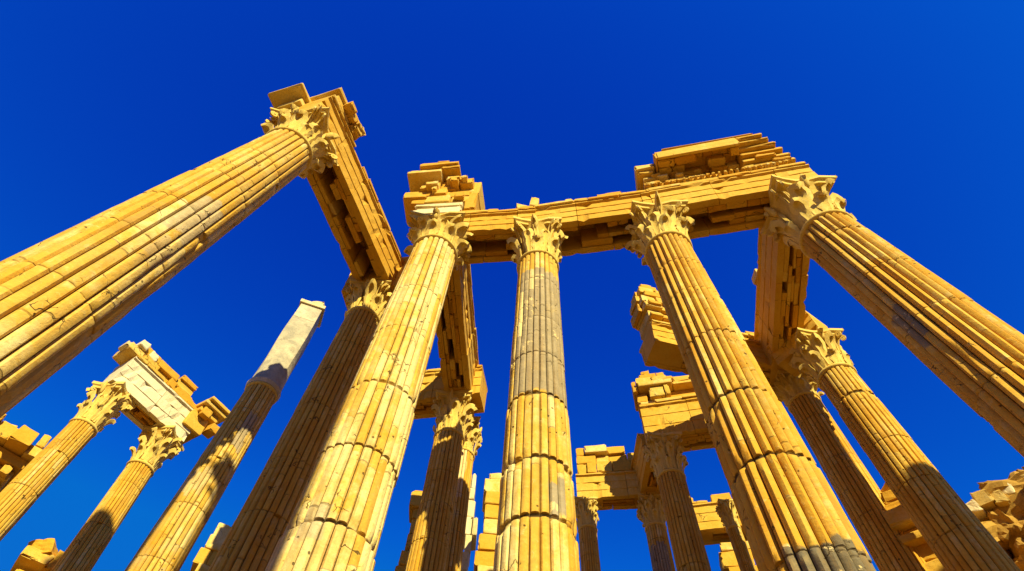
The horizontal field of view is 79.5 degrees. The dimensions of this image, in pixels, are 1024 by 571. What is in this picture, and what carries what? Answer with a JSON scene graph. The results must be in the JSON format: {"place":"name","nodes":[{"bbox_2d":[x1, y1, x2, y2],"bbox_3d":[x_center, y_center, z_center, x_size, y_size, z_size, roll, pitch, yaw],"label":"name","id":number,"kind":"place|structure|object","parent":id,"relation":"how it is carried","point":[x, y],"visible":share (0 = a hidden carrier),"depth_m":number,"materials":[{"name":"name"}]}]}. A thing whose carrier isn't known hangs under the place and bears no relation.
{"place":"outdoors","nodes":[
{"label":"outdoors","id":0,"kind":"place"},
{"bbox_2d":[0,414,51,491],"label":"ruined wall","id":1,"kind":"structure","parent":0,"point":[19,452],"depth_m":13.43,"materials":[{"name":"stone"}]},
{"bbox_2d":[10,538,63,570],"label":"ruined pier","id":2,"kind":"structure","parent":0,"point":[40,555],"depth_m":11.90,"materials":[{"name":"stone"}]},
{"bbox_2d":[190,523,230,570],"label":"ruined wall","id":3,"kind":"structure","parent":0,"point":[205,557],"depth_m":13.97,"materials":[{"name":"stone"}]},
{"bbox_2d":[124,299,325,570],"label":"stone column","id":4,"kind":"structure","parent":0,"point":[172,536],"depth_m":10.41,"materials":[{"name":"stone"}]},
{"bbox_2d":[395,490,422,570],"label":"ruined pier","id":5,"kind":"structure","parent":0,"point":[415,500],"depth_m":14.26,"materials":[{"name":"beige stone"}]},
{"bbox_2d":[461,474,477,570],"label":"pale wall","id":6,"kind":"structure","parent":0,"point":[470,538],"depth_m":15.05,"materials":[{"name":"stone"}]},
{"bbox_2d":[474,473,501,570],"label":"ruined pier","id":7,"kind":"structure","parent":0,"point":[484,557],"depth_m":13.28,"materials":[{"name":"stone"}]},
{"bbox_2d":[0,0,1023,570],"label":"sky","id":8,"kind":"structure","parent":0,"point":[915,108],"materials":[{"name":"blue"}]},
{"bbox_2d":[715,498,756,570],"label":"stone column","id":9,"kind":"structure","parent":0,"point":[726,510],"depth_m":14.15,"materials":[{"name":"beige stone"}]},
{"bbox_2d":[691,493,747,545],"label":"stone beam","id":10,"kind":"structure","parent":9,"relation":"on","point":[712,529],"depth_m":15.50,"materials":[{"name":"beige stone"}]},
{"bbox_2d":[718,541,757,570],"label":"ruined pier","id":11,"kind":"structure","parent":0,"point":[727,559],"depth_m":14.84,"materials":[{"name":"stone"}]},
{"bbox_2d":[966,466,1023,570],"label":"rubble wall","id":12,"kind":"structure","parent":0,"point":[996,507],"depth_m":9.61,"materials":[{"name":"stone"}]},
{"label":"ground","id":13,"kind":"structure","parent":0,"visible":0},
{"bbox_2d":[0,380,135,540],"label":"stone column","id":14,"kind":"structure","parent":13,"relation":"on","point":[25,488],"depth_m":12.36,"materials":[{"name":"beige stone"}]},
{"bbox_2d":[51,425,183,570],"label":"stone column","id":15,"kind":"structure","parent":13,"relation":"on","point":[156,449],"depth_m":12.93,"materials":[{"name":"beige stone"}]},
{"bbox_2d":[103,347,197,441],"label":"stone beam","id":16,"kind":"structure","parent":15,"relation":"on","point":[161,393],"depth_m":14.69,"materials":[{"name":"stone"}]},
{"bbox_2d":[113,340,158,367],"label":"broken cornice","id":17,"kind":"structure","parent":16,"relation":"on","point":[129,350],"depth_m":14.78,"materials":[{"name":"stone"}]},
{"bbox_2d":[182,396,229,443],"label":"broken cornice","id":18,"kind":"structure","parent":16,"relation":"on","point":[207,417],"depth_m":15.39,"materials":[{"name":"stone"}]},
{"bbox_2d":[0,104,339,417],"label":"stone column","id":19,"kind":"structure","parent":13,"relation":"on","point":[68,295],"depth_m":6.03,"materials":[{"name":"beige stone"}]},
{"bbox_2d":[299,95,403,294],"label":"stone beam","id":20,"kind":"structure","parent":19,"relation":"on","point":[349,203],"depth_m":12.07,"materials":[{"name":"beige stone"}]},
{"bbox_2d":[268,83,310,110],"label":"corner slab","id":21,"kind":"structure","parent":20,"relation":"attached to","point":[297,95],"depth_m":11.71,"materials":[{"name":"stone"}]},
{"bbox_2d":[310,87,365,140],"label":"broken cornice","id":22,"kind":"structure","parent":20,"relation":"on","point":[349,112],"depth_m":11.97,"materials":[{"name":"beige stone"}]},
{"bbox_2d":[208,279,391,570],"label":"stone column","id":23,"kind":"structure","parent":13,"relation":"on","point":[257,530],"depth_m":8.62,"materials":[{"name":"beige stone"}]},
{"bbox_2d":[341,256,409,309],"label":"stone beam","id":24,"kind":"structure","parent":23,"relation":"on","point":[347,283],"depth_m":12.91,"materials":[{"name":"beige stone"}]},
{"bbox_2d":[265,207,472,570],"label":"stone column","id":25,"kind":"structure","parent":13,"relation":"on","point":[337,520],"depth_m":6.77,"materials":[{"name":"beige stone"}]},
{"bbox_2d":[431,206,535,263],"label":"stone beam","id":26,"kind":"structure","parent":25,"relation":"on","point":[490,230],"depth_m":12.23,"materials":[{"name":"beige stone"}]},
{"bbox_2d":[403,160,484,222],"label":"broken cornice","id":27,"kind":"structure","parent":26,"relation":"on","point":[443,186],"depth_m":13.76,"materials":[{"name":"stone"}]},
{"bbox_2d":[529,197,538,206],"bbox_3d":[0.477,-1.688,13.312,0.224,0.418,0.319,4,-61,0],"label":"stone block","id":28,"kind":"object","parent":26,"relation":"on","point":[534,201],"depth_m":13.24,"materials":[{"name":"beige stone"}]},
{"bbox_2d":[405,389,476,570],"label":"stone column","id":29,"kind":"structure","parent":13,"relation":"on","point":[454,419],"depth_m":11.65,"materials":[{"name":"beige stone"}]},
{"bbox_2d":[414,364,487,418],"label":"stone beam","id":30,"kind":"structure","parent":29,"relation":"on","point":[432,382],"depth_m":14.21,"materials":[{"name":"beige stone"}]},
{"bbox_2d":[436,264,478,390],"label":"stone beam","id":31,"kind":"structure","parent":29,"relation":"on","point":[456,334],"depth_m":13.36,"materials":[{"name":"beige stone"}]},
{"bbox_2d":[445,416,481,570],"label":"stone column","id":32,"kind":"structure","parent":13,"relation":"on","point":[458,529],"depth_m":12.30,"materials":[{"name":"beige stone"}]},
{"bbox_2d":[493,214,579,570],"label":"stone column","id":33,"kind":"structure","parent":13,"relation":"on","point":[536,526],"depth_m":6.81,"materials":[{"name":"beige stone"}]},
{"bbox_2d":[534,189,651,255],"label":"stone beam","id":34,"kind":"structure","parent":33,"relation":"on","point":[599,223],"depth_m":12.07,"materials":[{"name":"beige stone"}]},
{"bbox_2d":[575,496,601,570],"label":"stone column","id":35,"kind":"structure","parent":13,"relation":"on","point":[587,514],"depth_m":14.35,"materials":[{"name":"beige stone"}]},
{"bbox_2d":[576,444,658,510],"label":"stone beam","id":36,"kind":"structure","parent":35,"relation":"on","point":[610,481],"depth_m":15.56,"materials":[{"name":"beige stone"}]},
{"bbox_2d":[636,493,675,570],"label":"stone column","id":37,"kind":"structure","parent":13,"relation":"on","point":[650,510],"depth_m":14.21,"materials":[{"name":"beige stone"}]},
{"bbox_2d":[643,431,710,570],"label":"stone column","id":38,"kind":"structure","parent":13,"relation":"on","point":[663,451],"depth_m":12.66,"materials":[{"name":"beige stone"}]},
{"bbox_2d":[630,433,659,493],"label":"stone beam","id":39,"kind":"structure","parent":38,"relation":"on","point":[646,478],"depth_m":14.99,"materials":[{"name":"beige stone"}]},
{"bbox_2d":[639,393,714,451],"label":"stone beam","id":40,"kind":"structure","parent":38,"relation":"on","point":[684,414],"depth_m":14.54,"materials":[{"name":"beige stone"}]},
{"bbox_2d":[631,371,694,418],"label":"bracketed cornice","id":41,"kind":"structure","parent":40,"relation":"on","point":[647,388],"depth_m":15.54,"materials":[{"name":"beige stone"}]},
{"bbox_2d":[625,191,875,570],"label":"stone column","id":42,"kind":"structure","parent":13,"relation":"on","point":[791,514],"depth_m":6.38,"materials":[{"name":"beige stone"}]},
{"bbox_2d":[772,370,927,570],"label":"stone column","id":43,"kind":"structure","parent":13,"relation":"on","point":[855,487],"depth_m":10.85,"materials":[{"name":"beige stone"}]},
{"bbox_2d":[639,310,814,391],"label":"stone beam","id":44,"kind":"structure","parent":43,"relation":"on","point":[659,348],"depth_m":13.32,"materials":[{"name":"beige stone"}]},
{"bbox_2d":[630,284,666,330],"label":"broken entablature","id":45,"kind":"structure","parent":44,"relation":"on","point":[645,298],"depth_m":14.49,"materials":[{"name":"beige stone"}]},
{"bbox_2d":[754,228,809,386],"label":"stone beam","id":46,"kind":"structure","parent":43,"relation":"on","point":[782,279],"depth_m":12.56,"materials":[{"name":"beige stone"}]},
{"bbox_2d":[751,269,756,284],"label":"stone block","id":47,"kind":"structure","parent":46,"relation":"attached to","point":[754,279],"depth_m":13.32,"materials":[{"name":"beige stone"}]},
{"bbox_2d":[760,174,1023,456],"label":"stone column","id":48,"kind":"structure","parent":13,"relation":"on","point":[968,351],"depth_m":7.62,"materials":[{"name":"beige stone"}]},
{"bbox_2d":[648,161,816,238],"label":"stone beam","id":49,"kind":"structure","parent":48,"relation":"on","point":[731,203],"depth_m":11.71,"materials":[{"name":"beige stone"}]},
{"bbox_2d":[634,133,795,190],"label":"niche cornice","id":50,"kind":"structure","parent":49,"relation":"on","point":[688,163],"depth_m":12.53,"materials":[{"name":"stone"}]},
{"bbox_2d":[788,327,1020,570],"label":"stone column","id":51,"kind":"structure","parent":13,"relation":"on","point":[955,533],"depth_m":9.34,"materials":[{"name":"beige stone"}]},
{"bbox_2d":[766,310,827,376],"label":"stone beam","id":52,"kind":"structure","parent":51,"relation":"on","point":[782,356],"depth_m":12.79,"materials":[{"name":"beige stone"}]},
{"bbox_2d":[881,482,945,570],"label":"ruined wall","id":53,"kind":"structure","parent":13,"relation":"on","point":[895,515],"depth_m":9.59,"materials":[{"name":"beige stone"}]}
]}

